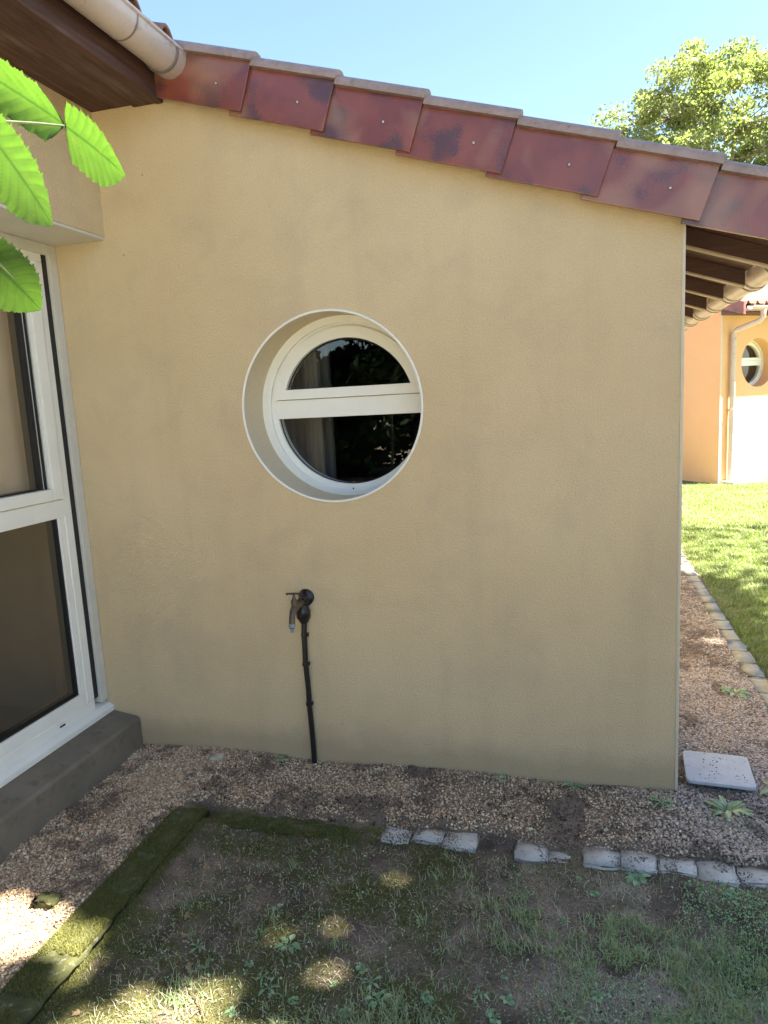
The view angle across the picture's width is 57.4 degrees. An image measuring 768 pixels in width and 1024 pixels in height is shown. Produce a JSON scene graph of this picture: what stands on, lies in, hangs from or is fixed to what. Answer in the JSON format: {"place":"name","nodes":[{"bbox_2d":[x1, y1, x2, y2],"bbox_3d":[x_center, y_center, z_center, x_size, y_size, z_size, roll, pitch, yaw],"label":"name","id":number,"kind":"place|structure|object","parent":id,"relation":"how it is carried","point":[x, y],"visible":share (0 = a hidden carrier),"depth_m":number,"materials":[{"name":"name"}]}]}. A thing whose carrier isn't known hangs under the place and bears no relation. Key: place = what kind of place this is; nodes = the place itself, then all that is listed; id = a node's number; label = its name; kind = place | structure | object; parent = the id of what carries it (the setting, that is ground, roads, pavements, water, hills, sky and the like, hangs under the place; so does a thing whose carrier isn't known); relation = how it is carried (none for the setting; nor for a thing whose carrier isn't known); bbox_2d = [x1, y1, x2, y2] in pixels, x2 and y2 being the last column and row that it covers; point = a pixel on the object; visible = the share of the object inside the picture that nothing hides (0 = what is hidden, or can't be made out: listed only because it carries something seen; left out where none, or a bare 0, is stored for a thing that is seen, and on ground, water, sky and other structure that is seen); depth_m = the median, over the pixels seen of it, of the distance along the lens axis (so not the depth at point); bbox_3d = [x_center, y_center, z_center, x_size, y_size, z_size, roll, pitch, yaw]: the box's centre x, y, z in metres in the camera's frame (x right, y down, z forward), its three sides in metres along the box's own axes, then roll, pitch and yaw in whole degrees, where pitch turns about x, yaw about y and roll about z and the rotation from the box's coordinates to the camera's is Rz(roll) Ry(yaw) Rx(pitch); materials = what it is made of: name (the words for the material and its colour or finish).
{"place":"outdoors","nodes":[
{"label":"outdoors","id":0,"kind":"place"},
{"bbox_2d":[0,58,124,312],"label":"hazel branch","id":1,"kind":"object","parent":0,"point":[26,104],"visible":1,"depth_m":0.78,"materials":[{"name":"green plant"}]},
{"bbox_2d":[0,477,767,1023],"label":"ground","id":2,"kind":"structure","parent":0,"point":[354,923],"depth_m":2.17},
{"bbox_2d":[0,900,128,1023],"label":"mossy kerb","id":3,"kind":"structure","parent":2,"relation":"on","point":[25,1009],"depth_m":1.98,"materials":[{"name":"green plant"}]},
{"bbox_2d":[71,1009,84,1015],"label":"fallen leaf","id":4,"kind":"object","parent":2,"relation":"on","point":[77,1012],"visible":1,"depth_m":1.88,"materials":[{"name":"brown plant"}]},
{"bbox_2d":[102,806,209,899],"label":"mossy kerb","id":5,"kind":"structure","parent":2,"relation":"on","point":[182,816],"depth_m":2.50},
{"bbox_2d":[185,962,193,971],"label":"fallen leaf","id":6,"kind":"object","parent":2,"relation":"on","point":[189,964],"visible":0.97,"depth_m":2.01,"materials":[{"name":"brown plant"}]},
{"bbox_2d":[186,988,204,1018],"bbox_3d":[-0.498,1.310,1.878,0.016,0.020,0.128,-9,11,-36],"label":"twig","id":7,"kind":"object","parent":2,"relation":"on","point":[197,999],"visible":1,"depth_m":1.88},
{"bbox_2d":[190,939,205,952],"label":"weed","id":8,"kind":"object","parent":2,"relation":"on","point":[193,950],"visible":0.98,"depth_m":2.09,"materials":[{"name":"green plant"}]},
{"bbox_2d":[203,861,208,868],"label":"fallen leaf","id":9,"kind":"object","parent":2,"relation":"on","point":[205,866],"visible":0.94,"depth_m":2.46,"materials":[{"name":"brown plant"}]},
{"bbox_2d":[224,1006,236,1017],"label":"weed","id":10,"kind":"object","parent":2,"relation":"on","point":[233,1011],"visible":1,"depth_m":1.85,"materials":[{"name":"green plant"}]},
{"bbox_2d":[245,960,253,966],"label":"weed","id":11,"kind":"object","parent":2,"relation":"on","point":[251,963],"visible":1,"depth_m":2.01,"materials":[{"name":"green plant"}]},
{"bbox_2d":[246,881,254,890],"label":"fallen leaf","id":12,"kind":"object","parent":2,"relation":"on","point":[250,886],"visible":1,"depth_m":2.34,"materials":[{"name":"brown plant"}]},
{"bbox_2d":[256,971,270,985],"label":"weed","id":13,"kind":"object","parent":2,"relation":"on","point":[261,980],"visible":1,"depth_m":1.97,"materials":[{"name":"green plant"}]},
{"bbox_2d":[258,977,280,996],"bbox_3d":[-0.313,1.310,1.928,0.063,0.017,0.080,-1,9,15],"label":"weed","id":14,"kind":"object","parent":2,"relation":"on","point":[268,988],"visible":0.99,"depth_m":1.92,"materials":[{"name":"green plant"}]},
{"bbox_2d":[277,754,286,761],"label":"weed","id":15,"kind":"object","parent":2,"relation":"on","point":[282,759],"visible":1,"depth_m":3.09,"materials":[{"name":"green plant"}]},
{"bbox_2d":[273,934,300,952],"bbox_3d":[-0.280,1.284,2.088,0.087,0.015,0.071,-1,9,15],"label":"weed","id":16,"kind":"object","parent":2,"relation":"on","point":[292,937],"visible":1,"depth_m":2.08,"materials":[{"name":"green plant"}]},
{"bbox_2d":[287,996,297,1004],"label":"weed","id":17,"kind":"object","parent":2,"relation":"on","point":[294,997],"visible":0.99,"depth_m":1.89,"materials":[{"name":"green plant"}]},
{"bbox_2d":[216,812,375,840],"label":"mossy kerb","id":18,"kind":"structure","parent":2,"relation":"on","point":[295,823],"depth_m":2.67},
{"bbox_2d":[336,1006,350,1017],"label":"weed","id":19,"kind":"object","parent":2,"relation":"on","point":[338,1014],"visible":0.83,"depth_m":1.84,"materials":[{"name":"green plant"}]},
{"bbox_2d":[355,963,368,974],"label":"weed","id":20,"kind":"object","parent":2,"relation":"on","point":[359,966],"visible":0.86,"depth_m":1.97,"materials":[{"name":"green plant"}]},
{"bbox_2d":[362,975,382,991],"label":"weed","id":21,"kind":"object","parent":2,"relation":"on","point":[370,985],"visible":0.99,"depth_m":1.92,"materials":[{"name":"green plant"}]},
{"bbox_2d":[365,989,390,1008],"bbox_3d":[-0.014,1.301,1.871,0.064,0.017,0.075,3,11,35],"label":"weed","id":22,"kind":"object","parent":2,"relation":"on","point":[377,1000],"visible":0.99,"depth_m":1.87,"materials":[{"name":"green plant"}]},
{"bbox_2d":[0,806,766,1023],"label":"moss","id":23,"kind":"object","parent":2,"relation":"on","point":[101,916],"visible":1,"depth_m":2.17,"materials":[{"name":"green plant"}]},
{"bbox_2d":[0,0,767,863],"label":"house","id":24,"kind":"structure","parent":2,"relation":"on","point":[388,376],"depth_m":2.78,"materials":[{"name":"paint"}]},
{"bbox_2d":[0,232,114,787],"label":"sliding window","id":25,"kind":"structure","parent":24,"relation":"in","point":[55,495],"depth_m":3.01,"materials":[{"name":"white plastic"}]},
{"bbox_2d":[286,589,316,763],"bbox_3d":[-0.339,0.734,2.951,0.072,0.832,0.170,1,10,23],"label":"garden tap","id":26,"kind":"object","parent":24,"relation":"attached to","point":[300,609],"visible":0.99,"depth_m":2.96,"materials":[{"name":"black metal"}]},
{"bbox_2d":[263,315,420,494],"bbox_3d":[-0.145,-0.450,3.015,0.800,0.800,0.076,-1,9,15],"label":"round window","id":27,"kind":"structure","parent":24,"relation":"in","point":[282,371],"depth_m":3.00,"materials":[{"name":"white plastic"}]},
{"bbox_2d":[0,567,767,992],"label":"gravel","id":28,"kind":"structure","parent":2,"relation":"on","point":[702,679],"depth_m":2.74,"materials":[{"name":"brown gravel"}]},
{"bbox_2d":[32,891,63,909],"bbox_3d":[-1.087,1.258,2.265,0.092,0.034,0.060,-1,9,15],"label":"moss clump","id":29,"kind":"object","parent":28,"relation":"on","point":[47,900],"visible":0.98,"depth_m":2.25,"materials":[{"name":"green plant"}]},
{"bbox_2d":[209,753,223,760],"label":"pale stone","id":30,"kind":"object","parent":28,"relation":"on","point":[214,756],"visible":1,"depth_m":3.10,"materials":[{"name":"grey stone"}]},
{"bbox_2d":[493,773,506,781],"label":"weed","id":31,"kind":"object","parent":28,"relation":"on","point":[500,779],"visible":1,"depth_m":2.83,"materials":[{"name":"green plant"}]},
{"bbox_2d":[682,750,755,790],"bbox_3d":[1.323,1.045,2.782,0.244,0.069,0.244,0,9,19],"label":"drain cover","id":32,"kind":"object","parent":28,"relation":"on","point":[714,770],"visible":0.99,"depth_m":2.75,"materials":[{"name":"concrete"}]},
{"bbox_2d":[719,687,748,698],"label":"weed","id":33,"kind":"object","parent":28,"relation":"on","point":[735,690],"visible":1,"depth_m":3.49,"materials":[{"name":"green plant"}]},
{"bbox_2d":[380,825,411,844],"bbox_3d":[0.054,1.215,2.573,0.118,0.082,0.109,0,9,19],"label":"kerb stone","id":34,"kind":"object","parent":2,"relation":"on","point":[391,830],"visible":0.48,"depth_m":2.55,"materials":[{"name":"concrete"}]},
{"bbox_2d":[44,819,767,1023],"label":"soil crumbs","id":35,"kind":"object","parent":2,"relation":"on","point":[419,984],"visible":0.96,"depth_m":2.10,"materials":[{"name":"brown soil"}]},
{"bbox_2d":[57,744,767,867],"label":"leaf mould","id":36,"kind":"object","parent":2,"relation":"on","point":[478,812],"visible":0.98,"depth_m":2.73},
{"bbox_2d":[561,781,583,790],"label":"weed","id":37,"kind":"object","parent":36,"relation":"on","point":[572,786],"visible":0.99,"depth_m":2.76,"materials":[{"name":"green plant"}]},
{"bbox_2d":[75,826,767,1023],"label":"dry thatch","id":38,"kind":"object","parent":2,"relation":"on","point":[578,1014],"visible":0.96,"depth_m":2.00,"materials":[{"name":"plant"}]},
{"bbox_2d":[421,990,433,1003],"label":"weed","id":39,"kind":"object","parent":2,"relation":"on","point":[425,999],"visible":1,"depth_m":1.86,"materials":[{"name":"green plant"}]},
{"bbox_2d":[411,829,446,846],"bbox_3d":[0.165,1.209,2.548,0.122,0.090,0.102,-1,9,17],"label":"kerb stone","id":40,"kind":"object","parent":2,"relation":"on","point":[426,834],"visible":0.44,"depth_m":2.52,"materials":[{"name":"concrete"}]},
{"bbox_2d":[100,825,767,1023],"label":"clover","id":41,"kind":"object","parent":2,"relation":"on","point":[716,906],"visible":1,"depth_m":2.02,"materials":[{"name":"green plant"}]},
{"bbox_2d":[442,832,479,852],"bbox_3d":[0.277,1.211,2.513,0.125,0.087,0.109,-1,10,15],"label":"kerb stone","id":42,"kind":"object","parent":2,"relation":"on","point":[467,840],"visible":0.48,"depth_m":2.49,"materials":[{"name":"concrete"}]},
{"bbox_2d":[472,985,489,1002],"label":"weed","id":43,"kind":"object","parent":2,"relation":"on","point":[485,995],"visible":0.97,"depth_m":1.86,"materials":[{"name":"green plant"}]},
{"bbox_2d":[486,1008,500,1023],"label":"weed","id":44,"kind":"object","parent":2,"relation":"on","point":[489,1013],"visible":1,"depth_m":1.81,"materials":[{"name":"green plant"}]},
{"bbox_2d":[499,994,514,1005],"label":"weed","id":45,"kind":"object","parent":2,"relation":"on","point":[507,1000],"visible":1,"depth_m":1.84,"materials":[{"name":"green plant"}]},
{"bbox_2d":[513,981,521,988],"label":"fallen leaf","id":46,"kind":"object","parent":2,"relation":"on","point":[517,983],"visible":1,"depth_m":1.88,"materials":[{"name":"brown plant"}]},
{"bbox_2d":[514,840,547,863],"bbox_3d":[0.513,1.212,2.446,0.117,0.080,0.118,0,10,15],"label":"kerb stone","id":47,"kind":"object","parent":2,"relation":"on","point":[526,852],"visible":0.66,"depth_m":2.42,"materials":[{"name":"concrete"}]},
{"bbox_2d":[536,1000,542,1007],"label":"fallen leaf","id":48,"kind":"object","parent":2,"relation":"on","point":[540,1005],"visible":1,"depth_m":1.82,"materials":[{"name":"brown plant"}]},
{"bbox_2d":[548,851,570,862],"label":"kerb stone","id":49,"kind":"object","parent":2,"relation":"on","point":[558,854],"visible":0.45,"depth_m":2.41,"materials":[{"name":"concrete"}]},
{"bbox_2d":[556,916,570,924],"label":"weed","id":50,"kind":"object","parent":2,"relation":"on","point":[563,920],"visible":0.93,"depth_m":2.11,"materials":[{"name":"green plant"}]},
{"bbox_2d":[377,816,767,888],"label":"grit","id":51,"kind":"object","parent":2,"relation":"on","point":[557,861],"visible":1,"depth_m":2.44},
{"bbox_2d":[564,1007,585,1023],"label":"weed","id":52,"kind":"object","parent":2,"relation":"on","point":[567,1017],"visible":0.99,"depth_m":1.79,"materials":[{"name":"green plant"}]},
{"bbox_2d":[589,890,599,896],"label":"weed","id":53,"kind":"object","parent":2,"relation":"on","point":[593,893],"visible":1,"depth_m":2.22,"materials":[{"name":"green plant"}]},
{"bbox_2d":[591,990,605,1002],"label":"weed","id":54,"kind":"object","parent":2,"relation":"on","point":[597,995],"visible":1,"depth_m":1.84,"materials":[{"name":"green plant"}]},
{"bbox_2d":[581,846,620,869],"bbox_3d":[0.737,1.207,2.386,0.133,0.084,0.111,1,11,15],"label":"kerb stone","id":55,"kind":"object","parent":2,"relation":"on","point":[594,857],"visible":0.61,"depth_m":2.37,"materials":[{"name":"concrete"}]},
{"bbox_2d":[625,871,650,886],"bbox_3d":[0.822,1.189,2.269,0.088,0.022,0.088,-1,9,15],"label":"weed","id":56,"kind":"object","parent":2,"relation":"on","point":[630,879],"visible":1,"depth_m":2.27,"materials":[{"name":"green plant"}]},
{"bbox_2d":[620,850,657,875],"bbox_3d":[0.854,1.205,2.353,0.124,0.088,0.115,-1,10,17],"label":"kerb stone","id":57,"kind":"object","parent":2,"relation":"on","point":[649,865],"visible":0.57,"depth_m":2.33,"materials":[{"name":"concrete"}]},
{"bbox_2d":[648,794,673,808],"bbox_3d":[1.033,1.081,2.609,0.109,0.022,0.103,-1,9,15],"label":"weed","id":58,"kind":"object","parent":2,"relation":"on","point":[663,801],"visible":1,"depth_m":2.61,"materials":[{"name":"green plant"}]},
{"bbox_2d":[657,854,696,877],"bbox_3d":[0.969,1.203,2.327,0.125,0.090,0.111,0,7,17],"label":"kerb stone","id":59,"kind":"object","parent":2,"relation":"on","point":[688,868],"visible":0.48,"depth_m":2.30,"materials":[{"name":"concrete"}]},
{"bbox_2d":[588,36,767,166],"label":"oak tree","id":60,"kind":"object","parent":2,"relation":"on","point":[694,108],"visible":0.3,"depth_m":21.50,"materials":[{"name":"green plant"}]},
{"bbox_2d":[681,559,689,564],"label":"kerb stone","id":61,"kind":"object","parent":2,"relation":"on","point":[684,562],"visible":0.26,"depth_m":6.23,"materials":[{"name":"grey stone"}]},
{"bbox_2d":[680,976,691,985],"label":"weed","id":62,"kind":"object","parent":2,"relation":"on","point":[687,981],"visible":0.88,"depth_m":1.87,"materials":[{"name":"green plant"}]},
{"bbox_2d":[681,565,692,569],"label":"kerb stone","id":63,"kind":"object","parent":2,"relation":"on","point":[686,567],"visible":0.27,"depth_m":6.06,"materials":[{"name":"grey stone"}]},
{"bbox_2d":[684,570,697,575],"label":"kerb stone","id":64,"kind":"object","parent":2,"relation":"on","point":[690,572],"visible":0.29,"depth_m":5.86,"materials":[{"name":"grey stone"}]},
{"bbox_2d":[688,576,701,581],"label":"kerb stone","id":65,"kind":"object","parent":2,"relation":"on","point":[694,578],"visible":0.27,"depth_m":5.67,"materials":[{"name":"grey stone"}]},
{"bbox_2d":[692,582,705,588],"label":"kerb stone","id":66,"kind":"object","parent":2,"relation":"on","point":[698,584],"visible":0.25,"depth_m":5.49,"materials":[{"name":"grey stone"}]},
{"bbox_2d":[694,588,709,595],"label":"kerb stone","id":67,"kind":"object","parent":2,"relation":"on","point":[701,591],"visible":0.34,"depth_m":5.32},
{"bbox_2d":[694,1014,716,1023],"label":"weed","id":68,"kind":"object","parent":2,"relation":"on","point":[708,1017],"visible":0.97,"depth_m":1.75,"materials":[{"name":"green plant"}]},
{"bbox_2d":[698,595,714,602],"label":"kerb stone","id":69,"kind":"object","parent":2,"relation":"on","point":[706,599],"visible":0.37,"depth_m":5.12,"materials":[{"name":"grey stone"}]},
{"bbox_2d":[702,603,720,611],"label":"kerb stone","id":70,"kind":"object","parent":2,"relation":"on","point":[711,607],"visible":0.34,"depth_m":4.92,"materials":[{"name":"grey stone"}]},
{"bbox_2d":[696,861,739,887],"bbox_3d":[1.085,1.206,2.291,0.129,0.083,0.118,-4,10,17],"label":"kerb stone","id":71,"kind":"object","parent":2,"relation":"on","point":[707,871],"visible":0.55,"depth_m":2.27,"materials":[{"name":"concrete"}]},
{"bbox_2d":[708,612,727,620],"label":"kerb stone","id":72,"kind":"object","parent":2,"relation":"on","point":[717,616],"visible":0.38,"depth_m":4.74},
{"bbox_2d":[713,621,733,630],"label":"kerb stone","id":73,"kind":"object","parent":2,"relation":"on","point":[723,625],"visible":0.36,"depth_m":4.55,"materials":[{"name":"grey stone"}]},
{"bbox_2d":[682,284,767,484],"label":"neighbour house","id":74,"kind":"structure","parent":2,"relation":"on","point":[725,419],"depth_m":11.31,"materials":[{"name":"paint"}]},
{"bbox_2d":[741,340,762,384],"bbox_3d":[5.938,-2.439,11.523,0.810,0.810,0.076,-7,10,-24],"label":"round window","id":75,"kind":"structure","parent":74,"relation":"in","point":[758,361],"depth_m":11.59,"materials":[{"name":"white plastic"}]},
{"bbox_2d":[704,795,753,819],"bbox_3d":[1.242,1.075,2.526,0.160,0.056,0.165,-5,9,-12],"label":"weed","id":76,"kind":"object","parent":2,"relation":"on","point":[731,804],"visible":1,"depth_m":2.54,"materials":[{"name":"green plant"}]},
{"bbox_2d":[720,630,739,640],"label":"kerb stone","id":77,"kind":"object","parent":2,"relation":"on","point":[730,635],"visible":0.34,"depth_m":4.37,"materials":[{"name":"beige stone"}]},
{"bbox_2d":[724,887,736,897],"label":"weed","id":78,"kind":"object","parent":2,"relation":"on","point":[729,890],"visible":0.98,"depth_m":2.18,"materials":[{"name":"green plant"}]},
{"bbox_2d":[719,893,742,904],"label":"weed","id":79,"kind":"object","parent":2,"relation":"on","point":[731,899],"visible":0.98,"depth_m":2.15,"materials":[{"name":"green plant"}]},
{"bbox_2d":[726,641,748,651],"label":"kerb stone","id":80,"kind":"object","parent":2,"relation":"on","point":[737,646],"visible":0.38,"depth_m":4.18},
{"bbox_2d":[732,651,756,664],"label":"kerb stone","id":81,"kind":"object","parent":2,"relation":"on","point":[742,657],"visible":0.48,"depth_m":3.99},
{"bbox_2d":[735,866,767,888],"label":"kerb stone","id":82,"kind":"object","parent":2,"relation":"on","point":[759,873],"visible":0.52,"depth_m":2.25,"materials":[{"name":"concrete"}]},
{"bbox_2d":[739,664,766,678],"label":"kerb stone","id":83,"kind":"object","parent":2,"relation":"on","point":[754,671],"visible":0.45,"depth_m":3.80,"materials":[{"name":"beige stone"}]},
{"bbox_2d":[749,678,767,693],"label":"kerb stone","id":84,"kind":"object","parent":2,"relation":"on","point":[761,686],"visible":0.31,"depth_m":3.63,"materials":[{"name":"beige stone"}]},
{"bbox_2d":[758,693,767,709],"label":"kerb stone","id":85,"kind":"object","parent":2,"relation":"on","point":[764,697],"visible":0.13,"depth_m":3.47,"materials":[{"name":"beige stone"}]},
{"bbox_2d":[760,781,767,793],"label":"weed","id":86,"kind":"object","parent":2,"relation":"on","point":[764,790],"visible":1,"depth_m":2.62,"materials":[{"name":"green plant"}]},
{"bbox_2d":[52,822,767,1023],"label":"grass","id":87,"kind":"structure","parent":0,"point":[624,962],"depth_m":1.93,"materials":[{"name":"green plant"}]},
{"bbox_2d":[137,0,767,164],"label":"sky","id":88,"kind":"structure","parent":0,"point":[558,60],"materials":[{"name":"blue"}]},
{"bbox_2d":[681,482,767,679],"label":"lawn grass","id":89,"kind":"structure","parent":0,"point":[753,577],"depth_m":6.80,"materials":[{"name":"green plant"}]}
]}

